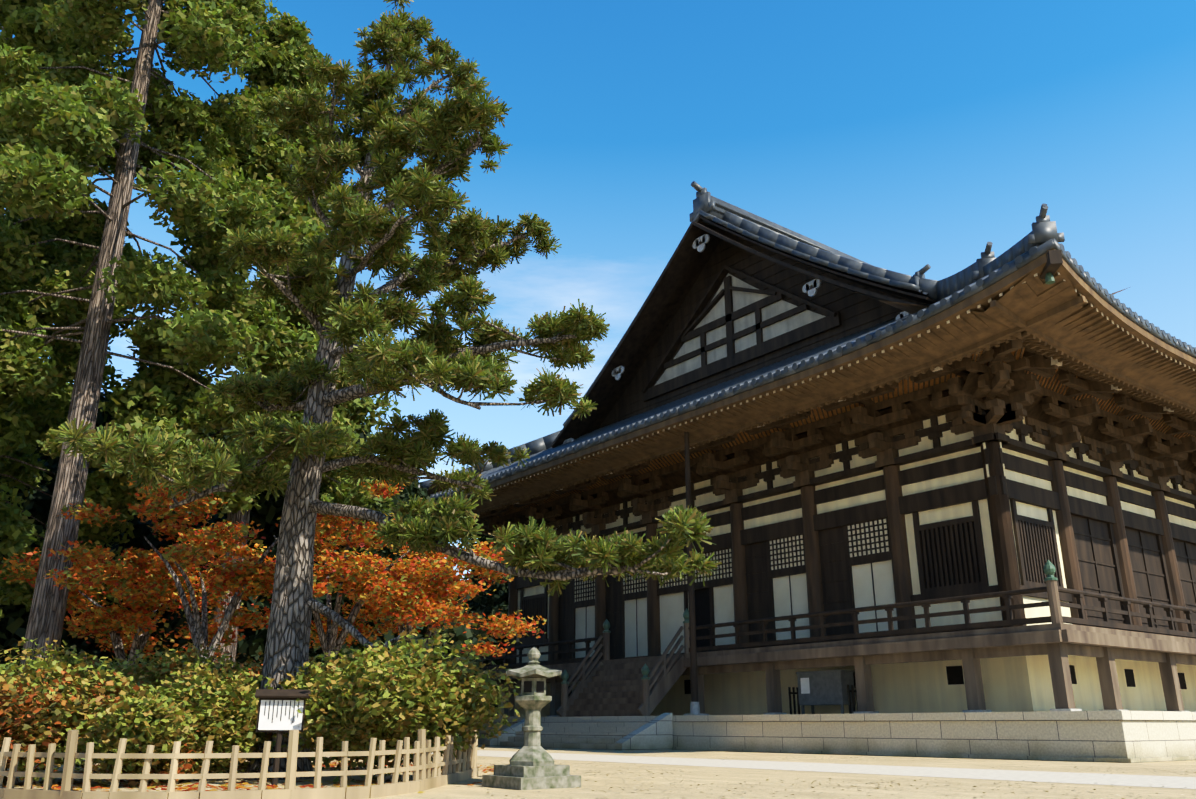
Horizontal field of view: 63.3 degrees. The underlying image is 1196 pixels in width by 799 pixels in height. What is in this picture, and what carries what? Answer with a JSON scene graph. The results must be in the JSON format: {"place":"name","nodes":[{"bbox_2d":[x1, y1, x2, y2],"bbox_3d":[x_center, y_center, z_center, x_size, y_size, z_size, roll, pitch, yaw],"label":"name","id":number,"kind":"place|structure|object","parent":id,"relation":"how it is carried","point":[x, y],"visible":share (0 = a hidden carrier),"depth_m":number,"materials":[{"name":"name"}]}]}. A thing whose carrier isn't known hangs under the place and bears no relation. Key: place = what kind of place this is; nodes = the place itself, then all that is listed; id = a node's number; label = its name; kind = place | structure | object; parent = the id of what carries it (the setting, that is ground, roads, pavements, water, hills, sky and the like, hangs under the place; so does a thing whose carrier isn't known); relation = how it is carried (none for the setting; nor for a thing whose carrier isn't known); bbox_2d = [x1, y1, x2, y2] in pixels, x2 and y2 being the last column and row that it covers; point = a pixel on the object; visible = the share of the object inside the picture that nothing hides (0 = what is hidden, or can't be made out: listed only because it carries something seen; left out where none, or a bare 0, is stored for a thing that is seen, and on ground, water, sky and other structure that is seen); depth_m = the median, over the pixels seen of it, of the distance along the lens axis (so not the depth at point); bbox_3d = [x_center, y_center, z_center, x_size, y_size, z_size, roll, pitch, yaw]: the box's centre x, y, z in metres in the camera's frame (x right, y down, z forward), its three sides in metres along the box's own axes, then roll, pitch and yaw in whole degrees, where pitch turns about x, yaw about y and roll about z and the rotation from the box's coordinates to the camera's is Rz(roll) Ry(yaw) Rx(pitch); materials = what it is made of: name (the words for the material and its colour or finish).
{"place":"outdoors","nodes":[
{"label":"outdoors","id":0,"kind":"place"},
{"bbox_2d":[0,0,1195,580],"label":"sky","id":1,"kind":"structure","parent":0,"point":[900,136],"materials":[{"name":"blue"}]},
{"bbox_2d":[2,744,1195,798],"bbox_3d":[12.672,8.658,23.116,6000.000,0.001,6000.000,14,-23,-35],"label":"ground","id":2,"kind":"structure","parent":0,"point":[707,777],"depth_m":15.51,"materials":[{"name":"beige sand"}]},
{"bbox_2d":[0,0,155,618],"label":"trees","id":3,"kind":"object","parent":2,"relation":"on","point":[42,416],"depth_m":30.05,"materials":[{"name":"green plant"}]},
{"bbox_2d":[0,0,297,763],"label":"pine tree","id":4,"kind":"object","parent":2,"relation":"on","point":[57,115],"depth_m":26.73,"materials":[{"name":"green plant"}]},
{"bbox_2d":[0,644,475,787],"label":"autumn shrubs","id":5,"kind":"object","parent":2,"relation":"on","point":[7,717],"visible":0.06,"depth_m":14.53,"materials":[{"name":"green plant"}]},
{"bbox_2d":[0,729,477,798],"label":"picket fence","id":6,"kind":"object","parent":2,"relation":"on","point":[461,766],"visible":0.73,"depth_m":11.45,"materials":[{"name":"brown wood"}]},
{"bbox_2d":[90,12,400,672],"bbox_3d":[-11.960,-1.712,33.563,9.954,26.408,8.786,14,-23,-35],"label":"tree","id":7,"kind":"object","parent":2,"relation":"on","point":[135,406],"depth_m":32.19,"materials":[{"name":"green plant"}]},
{"bbox_2d":[2,761,494,792],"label":"fallen leaves","id":8,"kind":"object","parent":2,"relation":"on","point":[193,787],"visible":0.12,"depth_m":14.38,"materials":[{"name":"orange plant"}]},
{"bbox_2d":[0,391,508,745],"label":"forest belt","id":9,"kind":"object","parent":2,"relation":"on","point":[15,618],"depth_m":34.51,"materials":[{"name":"green plant"}]},
{"bbox_2d":[0,627,523,784],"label":"green shrubs","id":10,"kind":"object","parent":2,"relation":"on","point":[359,702],"visible":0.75,"depth_m":15.18,"materials":[{"name":"green plant"}]},
{"bbox_2d":[0,473,546,756],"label":"autumn maple trees","id":11,"kind":"object","parent":2,"relation":"on","point":[414,589],"depth_m":25.03,"materials":[{"name":"orange plant"}]},
{"bbox_2d":[255,689,310,785],"bbox_3d":[-4.807,5.085,14.628,0.800,1.373,0.355,5,-19,-15],"label":"notice board","id":12,"kind":"object","parent":2,"relation":"on","point":[278,713],"visible":0.9,"depth_m":14.67,"materials":[{"name":"white wood"}]},
{"bbox_2d":[49,0,721,779],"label":"pine tree","id":13,"kind":"object","parent":2,"relation":"on","point":[389,136],"depth_m":17.88,"materials":[{"name":"green plant"}]},
{"bbox_2d":[482,647,580,789],"bbox_3d":[-0.971,4.696,14.439,1.040,1.990,1.040,14,-23,-35],"label":"stone lantern","id":14,"kind":"object","parent":2,"relation":"on","point":[531,766],"visible":1,"depth_m":14.13,"materials":[{"name":"grey stone"}]},
{"bbox_2d":[352,756,1195,798],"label":"gravel pebbles","id":15,"kind":"object","parent":2,"relation":"on","point":[892,782],"visible":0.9,"depth_m":14.13,"materials":[{"name":"beige gravel"}]},
{"bbox_2d":[476,711,1195,762],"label":"stone platform","id":16,"kind":"structure","parent":2,"relation":"on","point":[1122,736],"depth_m":28.15,"materials":[{"name":"stone"}]},
{"bbox_2d":[684,431,705,714],"bbox_3d":[3.666,6.523,38.412,0.600,11.420,1.000,14,-23,-35],"label":"eave prop pole","id":17,"kind":"object","parent":16,"relation":"on","point":[694,707],"visible":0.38,"depth_m":37.63,"materials":[{"name":"brown wood"}]},
{"bbox_2d":[788,670,857,713],"bbox_3d":[8.180,10.563,34.923,0.850,1.520,2.760,14,-23,-35],"label":"equipment cabinet","id":18,"kind":"object","parent":16,"relation":"on","point":[829,687],"visible":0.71,"depth_m":34.62,"materials":[{"name":"grey metal"}]},
{"bbox_2d":[479,560,1195,717],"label":"verandah and stairs","id":19,"kind":"object","parent":16,"relation":"on","point":[638,686],"visible":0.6,"depth_m":32.34,"materials":[{"name":"brown wood"}]},
{"bbox_2d":[427,248,1195,667],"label":"hall timber body","id":20,"kind":"object","parent":19,"relation":"on","point":[1017,428],"visible":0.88,"depth_m":37.28,"materials":[{"name":"brown wood"}]},
{"bbox_2d":[418,181,1195,500],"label":"tiled roof","id":21,"kind":"structure","parent":20,"relation":"on","point":[738,300],"depth_m":49.16,"materials":[{"name":"tile"}]},
{"bbox_2d":[498,655,1195,716],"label":"foundation wall","id":22,"kind":"structure","parent":16,"relation":"on","point":[1018,684],"depth_m":34.35,"materials":[{"name":"paint"}]},
{"bbox_2d":[431,750,1195,788],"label":"paved path","id":23,"kind":"structure","parent":0,"point":[1118,779],"depth_m":19.18,"materials":[{"name":"beige stone"}]}
]}

